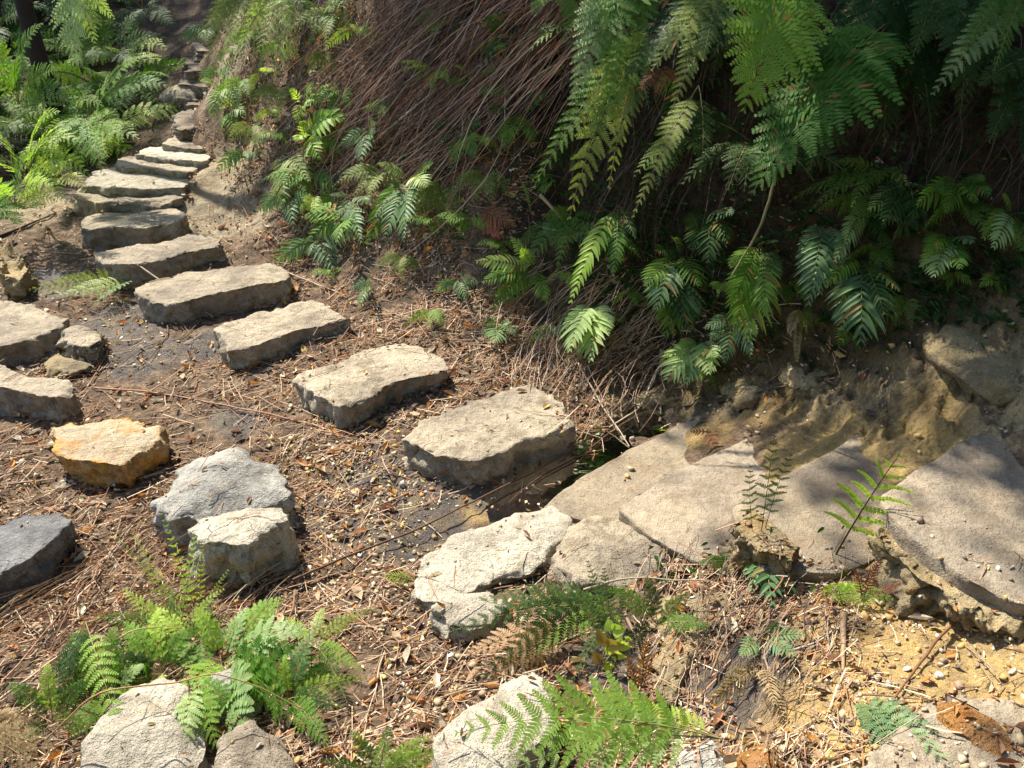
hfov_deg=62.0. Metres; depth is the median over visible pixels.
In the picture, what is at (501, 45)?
fern
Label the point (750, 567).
fern
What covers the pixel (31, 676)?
twig
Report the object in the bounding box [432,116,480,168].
fern
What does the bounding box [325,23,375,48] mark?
fern
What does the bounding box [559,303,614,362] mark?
fern
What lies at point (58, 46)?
fern
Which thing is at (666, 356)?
fern
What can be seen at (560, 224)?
fern
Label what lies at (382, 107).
fern
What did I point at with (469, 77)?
fern
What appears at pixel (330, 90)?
fern
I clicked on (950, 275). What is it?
fern
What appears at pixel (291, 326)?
stepping stone
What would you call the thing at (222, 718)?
rock
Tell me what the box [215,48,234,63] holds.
fern
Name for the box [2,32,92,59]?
fern
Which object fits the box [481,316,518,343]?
fern
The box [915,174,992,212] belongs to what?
fern
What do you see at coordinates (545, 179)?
fern
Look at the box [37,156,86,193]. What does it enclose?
fern
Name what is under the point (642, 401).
twig
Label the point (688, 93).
fern
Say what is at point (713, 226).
fern
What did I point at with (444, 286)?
fern
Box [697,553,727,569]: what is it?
fern
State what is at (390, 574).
fern
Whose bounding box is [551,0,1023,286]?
dark stalks
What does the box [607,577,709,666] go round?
fern
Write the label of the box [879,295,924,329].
fern
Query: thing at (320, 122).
fern
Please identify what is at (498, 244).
fern
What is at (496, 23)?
fern
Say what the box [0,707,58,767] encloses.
dead frond
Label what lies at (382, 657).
twig
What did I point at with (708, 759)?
rock
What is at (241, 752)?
rock
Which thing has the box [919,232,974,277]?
fern
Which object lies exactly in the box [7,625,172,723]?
twig
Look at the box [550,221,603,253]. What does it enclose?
fern
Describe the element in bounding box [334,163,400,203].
fern
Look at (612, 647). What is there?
leafy plant
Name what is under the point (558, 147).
fern
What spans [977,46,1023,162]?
fern
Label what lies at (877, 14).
fern
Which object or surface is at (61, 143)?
fern
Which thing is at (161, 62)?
fern
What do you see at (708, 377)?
fern
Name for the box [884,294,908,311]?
fern
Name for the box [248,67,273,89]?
fern
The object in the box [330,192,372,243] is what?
fern
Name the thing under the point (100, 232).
stepping stone
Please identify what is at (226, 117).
fern
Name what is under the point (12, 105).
fern
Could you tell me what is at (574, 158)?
fern
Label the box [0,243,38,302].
rock
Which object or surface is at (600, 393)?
twig
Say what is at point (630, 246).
fern
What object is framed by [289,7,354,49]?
fern
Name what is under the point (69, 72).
fern
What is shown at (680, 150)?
fern
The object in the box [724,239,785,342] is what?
fern
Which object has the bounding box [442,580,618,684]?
fern
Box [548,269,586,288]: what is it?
fern
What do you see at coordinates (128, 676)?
fern
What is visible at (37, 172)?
fern
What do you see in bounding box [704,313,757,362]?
fern
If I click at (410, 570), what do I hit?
fallen needles
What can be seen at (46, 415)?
twig
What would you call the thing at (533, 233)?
fern
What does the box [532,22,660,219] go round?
fern
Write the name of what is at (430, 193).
fern
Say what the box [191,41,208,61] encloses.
stepping stone
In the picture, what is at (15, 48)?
fern
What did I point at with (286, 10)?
fern
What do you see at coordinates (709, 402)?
twig
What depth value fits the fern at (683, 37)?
2.97 m
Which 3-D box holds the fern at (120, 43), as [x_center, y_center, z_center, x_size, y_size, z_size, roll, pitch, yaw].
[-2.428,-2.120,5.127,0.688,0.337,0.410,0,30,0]
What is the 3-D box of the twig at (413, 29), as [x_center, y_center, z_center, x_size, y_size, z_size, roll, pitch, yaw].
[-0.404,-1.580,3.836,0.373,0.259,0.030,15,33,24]
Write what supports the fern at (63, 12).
on the ground at (924, 408)
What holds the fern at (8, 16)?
on the ground at (924, 408)
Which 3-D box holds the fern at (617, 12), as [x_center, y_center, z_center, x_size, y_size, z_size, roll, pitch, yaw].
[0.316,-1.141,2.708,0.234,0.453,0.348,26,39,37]
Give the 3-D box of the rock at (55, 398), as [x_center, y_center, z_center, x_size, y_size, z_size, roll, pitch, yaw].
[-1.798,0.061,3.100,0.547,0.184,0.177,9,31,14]
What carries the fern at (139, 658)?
on the ground at (924, 408)
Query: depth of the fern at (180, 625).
2.10 m
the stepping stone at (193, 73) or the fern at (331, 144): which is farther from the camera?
the stepping stone at (193, 73)
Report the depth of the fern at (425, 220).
3.67 m
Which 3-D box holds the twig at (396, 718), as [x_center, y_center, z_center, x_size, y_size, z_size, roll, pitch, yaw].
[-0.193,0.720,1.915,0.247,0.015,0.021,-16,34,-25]
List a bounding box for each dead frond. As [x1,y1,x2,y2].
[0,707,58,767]
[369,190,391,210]
[464,617,570,681]
[476,205,516,238]
[626,638,654,697]
[637,66,679,95]
[691,428,718,445]
[706,661,780,706]
[786,306,802,361]
[852,559,899,602]
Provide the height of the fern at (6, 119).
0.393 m
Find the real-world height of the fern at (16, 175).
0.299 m
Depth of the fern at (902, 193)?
2.59 m
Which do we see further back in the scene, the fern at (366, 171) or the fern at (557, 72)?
the fern at (366, 171)
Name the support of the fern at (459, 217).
on the ground at (924, 408)
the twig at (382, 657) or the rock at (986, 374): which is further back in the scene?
the rock at (986, 374)
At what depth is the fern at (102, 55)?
5.99 m
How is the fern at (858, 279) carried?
on the ground at (924, 408)
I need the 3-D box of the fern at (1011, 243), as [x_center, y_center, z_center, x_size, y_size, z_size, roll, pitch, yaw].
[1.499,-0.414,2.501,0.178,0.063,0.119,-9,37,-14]
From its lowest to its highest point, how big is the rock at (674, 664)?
0.209 m
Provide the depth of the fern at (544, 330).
3.34 m
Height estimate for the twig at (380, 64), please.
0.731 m
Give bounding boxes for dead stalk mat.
[220,44,527,245]
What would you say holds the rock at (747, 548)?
on the ground at (924, 408)
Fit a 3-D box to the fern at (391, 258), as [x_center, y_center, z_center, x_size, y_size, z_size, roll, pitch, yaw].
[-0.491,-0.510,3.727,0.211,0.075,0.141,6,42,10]
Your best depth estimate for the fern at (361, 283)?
3.72 m
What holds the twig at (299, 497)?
on the ground at (924, 408)
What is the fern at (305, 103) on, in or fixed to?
on the ground at (924, 408)
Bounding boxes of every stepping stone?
[73,188,183,217]
[78,167,188,196]
[80,207,189,251]
[93,233,226,288]
[115,156,197,178]
[134,263,293,323]
[135,146,210,167]
[162,136,204,153]
[169,109,196,140]
[178,79,209,95]
[181,57,200,83]
[186,101,200,110]
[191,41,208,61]
[213,300,351,369]
[292,343,448,428]
[402,384,576,486]
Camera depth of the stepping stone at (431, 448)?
2.82 m
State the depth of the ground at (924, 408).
2.89 m
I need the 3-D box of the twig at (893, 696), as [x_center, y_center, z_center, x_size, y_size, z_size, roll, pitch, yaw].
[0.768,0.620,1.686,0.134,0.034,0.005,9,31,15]
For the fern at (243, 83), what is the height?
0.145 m
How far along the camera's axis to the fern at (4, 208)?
4.53 m
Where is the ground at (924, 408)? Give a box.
[0,0,1023,767]
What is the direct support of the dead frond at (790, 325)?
on the ground at (924, 408)
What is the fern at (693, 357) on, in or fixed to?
on the ground at (924, 408)
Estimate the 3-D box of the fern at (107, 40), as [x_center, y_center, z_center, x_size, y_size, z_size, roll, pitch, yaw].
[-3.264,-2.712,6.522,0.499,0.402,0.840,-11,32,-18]
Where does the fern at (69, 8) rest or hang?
on the ground at (924, 408)
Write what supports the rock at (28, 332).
on the ground at (924, 408)
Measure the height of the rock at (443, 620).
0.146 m
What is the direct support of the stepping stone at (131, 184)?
on the ground at (924, 408)
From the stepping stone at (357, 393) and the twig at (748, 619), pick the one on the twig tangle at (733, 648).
the twig at (748, 619)
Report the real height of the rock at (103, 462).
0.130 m
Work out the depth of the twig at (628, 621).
2.08 m
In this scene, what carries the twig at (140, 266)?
on the ground at (924, 408)
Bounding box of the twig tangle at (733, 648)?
[617,528,848,767]
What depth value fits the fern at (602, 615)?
2.04 m
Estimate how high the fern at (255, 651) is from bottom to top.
0.119 m
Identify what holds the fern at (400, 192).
on the ground at (924, 408)
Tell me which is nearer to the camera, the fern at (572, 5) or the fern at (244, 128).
the fern at (572, 5)
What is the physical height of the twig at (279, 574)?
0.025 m
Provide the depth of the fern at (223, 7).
4.38 m
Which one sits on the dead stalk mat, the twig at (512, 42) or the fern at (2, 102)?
the twig at (512, 42)
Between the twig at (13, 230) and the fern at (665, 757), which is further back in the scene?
the twig at (13, 230)
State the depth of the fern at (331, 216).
3.96 m
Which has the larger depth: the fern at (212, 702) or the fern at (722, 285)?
the fern at (722, 285)
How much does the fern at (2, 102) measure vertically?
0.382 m
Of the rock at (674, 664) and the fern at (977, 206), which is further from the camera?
the fern at (977, 206)
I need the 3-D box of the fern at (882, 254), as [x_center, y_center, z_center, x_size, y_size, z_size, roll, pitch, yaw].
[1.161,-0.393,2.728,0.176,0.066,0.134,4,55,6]
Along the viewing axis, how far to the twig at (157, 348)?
3.46 m
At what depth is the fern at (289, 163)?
4.18 m
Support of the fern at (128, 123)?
on the ground at (924, 408)
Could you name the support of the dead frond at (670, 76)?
attached to the fern at (626, 90)
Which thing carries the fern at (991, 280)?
on the ground at (924, 408)
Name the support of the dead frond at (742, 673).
on the ground at (924, 408)
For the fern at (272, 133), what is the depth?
4.30 m
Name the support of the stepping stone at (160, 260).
on the ground at (924, 408)
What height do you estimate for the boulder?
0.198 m
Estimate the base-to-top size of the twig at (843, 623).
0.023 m
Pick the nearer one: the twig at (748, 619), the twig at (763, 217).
the twig at (748, 619)
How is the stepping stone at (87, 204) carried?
on the ground at (924, 408)
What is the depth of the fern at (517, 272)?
3.39 m
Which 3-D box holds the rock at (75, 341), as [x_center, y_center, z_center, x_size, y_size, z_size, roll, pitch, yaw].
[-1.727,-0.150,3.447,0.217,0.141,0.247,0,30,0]
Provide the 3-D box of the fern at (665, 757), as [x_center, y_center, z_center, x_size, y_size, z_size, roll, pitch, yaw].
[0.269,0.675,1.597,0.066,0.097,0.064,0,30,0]
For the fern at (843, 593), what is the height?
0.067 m
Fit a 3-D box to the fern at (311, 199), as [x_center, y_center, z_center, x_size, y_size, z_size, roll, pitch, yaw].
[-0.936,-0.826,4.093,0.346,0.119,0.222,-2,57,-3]
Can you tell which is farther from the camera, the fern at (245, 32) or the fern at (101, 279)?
the fern at (245, 32)
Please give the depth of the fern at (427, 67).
3.71 m
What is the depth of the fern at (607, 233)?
3.20 m
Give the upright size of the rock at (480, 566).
0.142 m
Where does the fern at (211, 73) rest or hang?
on the ground at (924, 408)
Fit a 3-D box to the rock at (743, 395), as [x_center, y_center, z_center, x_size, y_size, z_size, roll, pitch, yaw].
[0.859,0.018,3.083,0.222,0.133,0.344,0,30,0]
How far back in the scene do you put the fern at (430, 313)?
3.50 m
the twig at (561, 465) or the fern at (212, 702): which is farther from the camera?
the twig at (561, 465)
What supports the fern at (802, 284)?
on the ground at (924, 408)
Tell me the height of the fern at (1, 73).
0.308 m
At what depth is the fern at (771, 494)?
2.09 m
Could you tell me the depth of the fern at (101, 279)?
3.79 m
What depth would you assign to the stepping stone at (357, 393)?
3.11 m
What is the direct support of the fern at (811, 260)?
on the ground at (924, 408)
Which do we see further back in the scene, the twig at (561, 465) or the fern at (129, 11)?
the fern at (129, 11)
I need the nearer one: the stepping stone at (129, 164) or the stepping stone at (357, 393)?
the stepping stone at (357, 393)
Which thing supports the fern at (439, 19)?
on the ground at (924, 408)
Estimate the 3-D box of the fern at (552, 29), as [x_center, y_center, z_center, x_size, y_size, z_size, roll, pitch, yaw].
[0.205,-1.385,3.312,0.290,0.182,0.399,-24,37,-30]
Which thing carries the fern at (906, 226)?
on the ground at (924, 408)
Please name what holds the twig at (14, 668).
on the ground at (924, 408)
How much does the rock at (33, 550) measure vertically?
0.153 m
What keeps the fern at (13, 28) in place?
on the ground at (924, 408)
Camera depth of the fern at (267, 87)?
4.38 m
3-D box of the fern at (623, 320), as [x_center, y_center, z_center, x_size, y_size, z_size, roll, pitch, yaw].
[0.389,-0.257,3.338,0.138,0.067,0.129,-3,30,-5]
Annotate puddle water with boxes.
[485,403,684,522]
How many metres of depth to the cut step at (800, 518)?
2.27 m
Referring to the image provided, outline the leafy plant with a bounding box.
[592,615,631,673]
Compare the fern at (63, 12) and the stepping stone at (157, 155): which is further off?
the fern at (63, 12)
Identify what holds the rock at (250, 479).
on the ground at (924, 408)
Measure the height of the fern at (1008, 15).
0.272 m
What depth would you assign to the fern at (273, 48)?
4.41 m
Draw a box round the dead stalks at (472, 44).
[226,0,666,288]
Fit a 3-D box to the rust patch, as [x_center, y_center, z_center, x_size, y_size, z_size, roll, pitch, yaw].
[0.858,0.642,1.566,0.085,0.046,0.170,-20,36,-31]
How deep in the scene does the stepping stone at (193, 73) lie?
5.51 m
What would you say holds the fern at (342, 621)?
on the ground at (924, 408)
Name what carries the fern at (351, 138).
on the ground at (924, 408)
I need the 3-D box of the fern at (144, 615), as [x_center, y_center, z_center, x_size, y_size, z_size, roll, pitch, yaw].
[-0.914,0.514,2.123,0.344,0.172,0.274,-18,34,-28]
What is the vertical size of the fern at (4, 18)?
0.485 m
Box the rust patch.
[936,701,1015,756]
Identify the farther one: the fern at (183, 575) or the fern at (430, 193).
the fern at (430, 193)
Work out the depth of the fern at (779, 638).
1.88 m
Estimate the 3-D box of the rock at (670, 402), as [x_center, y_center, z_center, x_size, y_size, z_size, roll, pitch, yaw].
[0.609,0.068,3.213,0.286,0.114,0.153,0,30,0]
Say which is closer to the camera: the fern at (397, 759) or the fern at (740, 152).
the fern at (397, 759)
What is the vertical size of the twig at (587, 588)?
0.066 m
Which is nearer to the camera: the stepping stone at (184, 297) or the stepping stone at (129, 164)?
the stepping stone at (184, 297)
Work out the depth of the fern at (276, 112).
4.44 m
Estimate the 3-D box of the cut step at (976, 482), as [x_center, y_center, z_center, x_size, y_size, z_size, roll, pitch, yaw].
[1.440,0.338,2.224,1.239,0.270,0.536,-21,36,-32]
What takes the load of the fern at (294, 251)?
on the ground at (924, 408)
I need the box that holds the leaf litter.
[0,0,1023,767]
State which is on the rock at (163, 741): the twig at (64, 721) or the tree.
the twig at (64, 721)
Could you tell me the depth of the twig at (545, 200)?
3.45 m
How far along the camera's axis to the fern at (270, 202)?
4.12 m
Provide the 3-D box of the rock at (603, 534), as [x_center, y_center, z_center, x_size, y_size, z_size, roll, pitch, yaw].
[0.274,0.518,2.377,0.383,0.199,0.353,0,30,0]
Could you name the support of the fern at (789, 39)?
on the ground at (924, 408)
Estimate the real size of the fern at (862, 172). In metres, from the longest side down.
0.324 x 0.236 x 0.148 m
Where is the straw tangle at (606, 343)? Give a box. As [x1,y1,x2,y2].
[426,252,682,458]
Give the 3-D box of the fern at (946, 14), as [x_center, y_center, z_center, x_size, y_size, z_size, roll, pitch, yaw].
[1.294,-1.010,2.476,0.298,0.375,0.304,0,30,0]
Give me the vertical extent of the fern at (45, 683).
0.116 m
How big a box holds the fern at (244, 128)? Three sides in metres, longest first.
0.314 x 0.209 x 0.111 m
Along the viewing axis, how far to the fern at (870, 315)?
2.72 m
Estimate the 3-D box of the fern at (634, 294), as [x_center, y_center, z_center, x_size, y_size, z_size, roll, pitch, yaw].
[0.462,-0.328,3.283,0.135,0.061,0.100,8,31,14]
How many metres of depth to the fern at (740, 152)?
2.83 m
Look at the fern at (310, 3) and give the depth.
4.17 m
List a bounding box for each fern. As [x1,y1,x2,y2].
[0,0,38,43]
[0,0,47,52]
[0,17,66,57]
[0,23,70,112]
[0,56,38,108]
[0,84,14,114]
[0,89,106,142]
[0,96,46,137]
[0,107,90,203]
[0,113,79,141]
[0,116,140,163]
[0,119,48,159]
[0,147,84,174]
[0,150,56,208]
[0,179,43,223]
[1,39,28,57]
[1,57,152,102]
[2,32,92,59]
[5,0,67,37]
[7,664,92,741]
[13,30,83,78]
[29,268,132,302]
[34,0,99,28]
[35,0,91,44]
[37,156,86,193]
[37,626,143,738]
[41,621,123,723]
[44,41,90,64]
[44,101,178,158]
[46,1,118,42]
[47,33,165,72]
[49,0,114,67]
[54,56,171,175]
[58,84,120,109]
[59,94,123,165]
[62,5,166,65]
[62,57,187,134]
[85,607,196,709]
[86,18,141,43]
[87,531,228,664]
[110,0,180,42]
[115,513,228,617]
[143,607,237,651]
[160,597,330,731]
[174,676,242,750]
[178,11,222,43]
[196,0,267,65]
[197,57,236,83]
[200,64,240,119]
[212,76,257,103]
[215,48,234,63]
[215,134,266,172]
[216,92,246,138]
[223,28,261,58]
[226,121,260,148]
[237,0,314,79]
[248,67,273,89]
[248,83,292,119]
[252,39,300,69]
[253,106,279,121]
[256,181,308,229]
[257,129,290,147]
[257,631,366,748]
[264,168,337,201]
[269,155,312,206]
[269,222,356,274]
[284,607,376,705]
[286,190,342,223]
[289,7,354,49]
[289,83,322,122]
[292,107,344,159]
[299,0,347,32]
[301,202,356,241]
[306,50,338,78]
[311,265,341,280]
[313,83,353,111]
[314,136,341,156]
[322,726,433,767]
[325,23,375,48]
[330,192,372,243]
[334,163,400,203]
[339,117,375,164]
[351,275,371,308]
[362,100,399,121]
[364,161,433,243]
[375,252,419,282]
[384,569,441,585]
[399,60,448,90]
[400,215,459,235]
[404,309,448,326]
[406,9,465,42]
[409,181,467,232]
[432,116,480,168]
[433,274,477,301]
[435,210,488,235]
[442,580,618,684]
[446,65,509,97]
[453,170,509,206]
[454,131,509,153]
[455,670,720,767]
[469,34,517,55]
[475,236,551,307]
[477,239,524,255]
[478,11,590,65]
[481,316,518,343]
[482,42,513,62]
[488,91,547,148]
[515,0,609,52]
[517,209,570,248]
[520,173,561,212]
[523,205,601,269]
[528,313,579,344]
[531,0,595,28]
[531,118,609,183]
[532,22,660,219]
[532,65,570,83]
[536,174,554,194]
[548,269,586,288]
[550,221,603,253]
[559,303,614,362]
[561,36,649,107]
[568,205,637,302]
[569,0,659,106]
[569,140,588,168]
[569,560,625,639]
[583,233,640,262]
[607,308,630,326]
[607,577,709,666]
[613,289,648,306]
[622,0,731,113]
[632,85,714,218]
[633,127,711,177]
[638,715,671,767]
[641,235,708,335]
[654,0,819,62]
[657,70,734,129]
[658,338,722,385]
[660,348,676,368]
[662,107,852,192]
[669,363,716,390]
[683,207,734,264]
[697,0,765,76]
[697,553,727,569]
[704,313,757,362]
[709,281,733,297]
[722,0,834,113]
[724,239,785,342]
[738,621,804,657]
[741,435,792,530]
[742,559,787,607]
[747,22,914,195]
[773,282,811,305]
[787,278,818,295]
[789,156,909,210]
[794,224,848,306]
[796,307,829,333]
[816,193,881,231]
[820,582,893,608]
[823,453,913,554]
[825,257,900,345]
[829,0,946,142]
[833,213,899,263]
[834,301,899,336]
[834,321,860,350]
[847,242,895,274]
[853,696,951,762]
[868,168,928,226]
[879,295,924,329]
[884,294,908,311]
[892,207,933,241]
[908,0,1014,113]
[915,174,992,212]
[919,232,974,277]
[923,197,1007,235]
[928,268,971,289]
[931,0,1023,94]
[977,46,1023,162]
[979,193,1023,251]
[979,272,1011,298]
[1000,230,1023,256]
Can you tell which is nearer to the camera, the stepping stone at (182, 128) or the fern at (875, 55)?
the fern at (875, 55)
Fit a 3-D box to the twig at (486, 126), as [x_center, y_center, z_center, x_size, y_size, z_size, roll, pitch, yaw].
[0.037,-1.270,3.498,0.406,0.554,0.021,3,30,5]
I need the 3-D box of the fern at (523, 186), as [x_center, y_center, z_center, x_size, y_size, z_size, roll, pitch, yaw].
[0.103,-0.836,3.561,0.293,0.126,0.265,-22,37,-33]
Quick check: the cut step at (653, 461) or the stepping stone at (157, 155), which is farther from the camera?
the stepping stone at (157, 155)
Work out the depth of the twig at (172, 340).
3.51 m
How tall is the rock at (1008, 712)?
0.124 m
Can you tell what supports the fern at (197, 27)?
on the ground at (924, 408)
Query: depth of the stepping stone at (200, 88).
5.44 m
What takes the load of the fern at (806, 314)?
on the ground at (924, 408)
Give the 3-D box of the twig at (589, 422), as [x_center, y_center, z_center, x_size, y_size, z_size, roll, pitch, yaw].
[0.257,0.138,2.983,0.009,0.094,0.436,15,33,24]
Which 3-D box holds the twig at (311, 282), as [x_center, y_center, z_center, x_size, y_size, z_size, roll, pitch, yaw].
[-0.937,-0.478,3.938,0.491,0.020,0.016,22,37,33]
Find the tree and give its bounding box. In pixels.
[14,0,64,118]
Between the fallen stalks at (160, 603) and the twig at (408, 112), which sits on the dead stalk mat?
the twig at (408, 112)
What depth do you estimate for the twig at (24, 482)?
2.72 m
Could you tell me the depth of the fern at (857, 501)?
2.05 m
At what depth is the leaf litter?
2.55 m
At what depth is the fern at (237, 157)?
4.52 m
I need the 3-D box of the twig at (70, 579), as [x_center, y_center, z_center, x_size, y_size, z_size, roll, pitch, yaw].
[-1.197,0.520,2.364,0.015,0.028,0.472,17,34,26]
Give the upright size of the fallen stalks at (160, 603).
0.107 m
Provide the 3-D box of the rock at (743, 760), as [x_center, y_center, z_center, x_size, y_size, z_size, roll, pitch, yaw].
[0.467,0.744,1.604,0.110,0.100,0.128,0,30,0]
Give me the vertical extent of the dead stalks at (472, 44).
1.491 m
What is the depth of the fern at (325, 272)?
3.89 m
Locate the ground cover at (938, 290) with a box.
[0,0,1023,598]
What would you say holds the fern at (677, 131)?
on the ground at (924, 408)
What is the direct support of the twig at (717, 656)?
on the ground at (924, 408)
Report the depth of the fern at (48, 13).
6.27 m
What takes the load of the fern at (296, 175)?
on the ground at (924, 408)
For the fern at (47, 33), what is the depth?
6.07 m
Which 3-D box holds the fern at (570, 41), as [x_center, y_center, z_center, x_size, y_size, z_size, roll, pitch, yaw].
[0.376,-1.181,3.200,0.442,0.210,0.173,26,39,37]
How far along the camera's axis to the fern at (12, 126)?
5.09 m
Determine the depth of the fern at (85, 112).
5.32 m
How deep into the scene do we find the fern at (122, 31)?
6.39 m
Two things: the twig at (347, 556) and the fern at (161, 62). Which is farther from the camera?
the fern at (161, 62)
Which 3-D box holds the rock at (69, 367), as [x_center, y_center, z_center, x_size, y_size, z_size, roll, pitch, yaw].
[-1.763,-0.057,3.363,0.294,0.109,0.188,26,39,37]
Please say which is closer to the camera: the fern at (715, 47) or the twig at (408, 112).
the fern at (715, 47)
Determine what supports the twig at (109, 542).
on the ground at (924, 408)
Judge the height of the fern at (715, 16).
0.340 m
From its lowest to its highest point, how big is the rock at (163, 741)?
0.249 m
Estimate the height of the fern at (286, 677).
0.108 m
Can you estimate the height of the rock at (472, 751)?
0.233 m
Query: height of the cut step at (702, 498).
0.206 m
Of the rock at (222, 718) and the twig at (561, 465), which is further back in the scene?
the twig at (561, 465)
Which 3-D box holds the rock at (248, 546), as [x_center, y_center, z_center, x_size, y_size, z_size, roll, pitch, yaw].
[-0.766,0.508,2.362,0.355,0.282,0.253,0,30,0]
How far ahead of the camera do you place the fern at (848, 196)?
2.73 m
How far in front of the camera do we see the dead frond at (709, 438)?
2.80 m
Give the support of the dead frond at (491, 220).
on the ground at (924, 408)
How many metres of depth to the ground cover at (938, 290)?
2.93 m
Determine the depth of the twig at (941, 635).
1.76 m
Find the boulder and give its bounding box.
[159,84,198,107]
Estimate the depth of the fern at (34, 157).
4.94 m
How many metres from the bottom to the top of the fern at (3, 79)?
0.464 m
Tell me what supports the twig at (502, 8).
on the dead stalk mat
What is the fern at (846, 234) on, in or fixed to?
on the ground at (924, 408)
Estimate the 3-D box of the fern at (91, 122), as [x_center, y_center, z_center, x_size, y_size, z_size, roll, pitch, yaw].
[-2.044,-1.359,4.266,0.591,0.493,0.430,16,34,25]
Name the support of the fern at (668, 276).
on the ground at (924, 408)
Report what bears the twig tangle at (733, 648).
on the ground at (924, 408)
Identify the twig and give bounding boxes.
[0,212,56,236]
[0,349,108,444]
[0,478,52,485]
[0,529,147,620]
[0,542,125,682]
[0,605,137,699]
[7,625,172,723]
[45,673,303,739]
[75,540,156,543]
[94,387,353,434]
[122,315,209,363]
[132,322,168,372]
[139,265,212,317]
[265,552,313,586]
[289,272,339,292]
[292,451,570,580]
[294,493,365,515]
[335,0,420,140]
[341,83,445,170]
[364,652,384,722]
[375,686,476,728]
[388,5,454,59]
[417,0,508,130]
[479,29,555,134]
[496,0,533,104]
[508,433,608,503]
[539,193,581,248]
[557,385,609,464]
[575,358,628,445]
[583,577,708,590]
[587,366,619,433]
[609,365,658,427]
[623,609,642,665]
[683,372,837,406]
[708,621,742,678]
[731,180,775,275]
[746,574,784,621]
[789,618,847,651]
[840,611,846,671]
[863,694,937,700]
[865,621,957,745]
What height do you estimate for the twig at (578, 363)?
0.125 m
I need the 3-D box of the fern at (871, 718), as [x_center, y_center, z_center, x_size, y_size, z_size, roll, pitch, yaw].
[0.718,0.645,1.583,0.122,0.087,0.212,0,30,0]
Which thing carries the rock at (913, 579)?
on the ground at (924, 408)
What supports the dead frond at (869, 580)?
on the ground at (924, 408)
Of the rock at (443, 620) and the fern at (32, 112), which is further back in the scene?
the fern at (32, 112)
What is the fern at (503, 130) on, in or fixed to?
on the ground at (924, 408)
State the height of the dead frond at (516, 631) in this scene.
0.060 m
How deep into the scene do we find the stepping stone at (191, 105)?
5.35 m
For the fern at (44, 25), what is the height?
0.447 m
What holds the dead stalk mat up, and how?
on the ground at (924, 408)
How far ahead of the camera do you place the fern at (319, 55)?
4.20 m
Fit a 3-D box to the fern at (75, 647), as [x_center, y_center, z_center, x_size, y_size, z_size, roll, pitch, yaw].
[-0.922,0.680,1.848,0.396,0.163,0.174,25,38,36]
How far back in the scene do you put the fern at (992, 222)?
2.45 m
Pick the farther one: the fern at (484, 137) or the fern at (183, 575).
the fern at (484, 137)
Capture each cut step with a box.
[544,415,700,522]
[618,439,768,566]
[728,436,889,589]
[872,433,1023,622]
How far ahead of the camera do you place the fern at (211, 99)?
4.79 m
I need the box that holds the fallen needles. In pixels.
[0,0,1023,767]
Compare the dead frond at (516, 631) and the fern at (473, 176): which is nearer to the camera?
the dead frond at (516, 631)
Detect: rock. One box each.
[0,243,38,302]
[0,300,69,366]
[0,365,82,421]
[0,513,76,601]
[41,349,96,378]
[49,416,169,489]
[55,325,107,361]
[80,677,208,767]
[150,447,298,553]
[187,507,299,589]
[194,668,264,728]
[212,720,297,767]
[411,506,572,612]
[429,591,513,643]
[430,671,557,767]
[547,515,671,599]
[636,387,680,408]
[652,587,733,708]
[675,740,726,767]
[717,508,801,593]
[719,377,759,412]
[736,744,783,767]
[778,362,835,398]
[862,512,1023,640]
[862,695,1023,767]
[922,324,1023,405]
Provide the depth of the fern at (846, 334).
2.75 m
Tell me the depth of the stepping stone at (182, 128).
4.99 m
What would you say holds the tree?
on the ground at (924, 408)
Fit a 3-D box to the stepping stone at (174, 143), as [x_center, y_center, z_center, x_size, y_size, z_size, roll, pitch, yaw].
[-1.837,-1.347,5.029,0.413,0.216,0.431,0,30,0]
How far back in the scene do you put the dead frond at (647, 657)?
1.87 m
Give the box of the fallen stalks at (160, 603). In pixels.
[0,482,317,758]
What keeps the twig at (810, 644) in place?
on the ground at (924, 408)
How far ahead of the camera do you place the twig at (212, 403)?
3.10 m
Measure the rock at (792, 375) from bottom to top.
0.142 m
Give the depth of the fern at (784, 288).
2.88 m
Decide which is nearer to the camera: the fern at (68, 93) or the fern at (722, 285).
the fern at (722, 285)

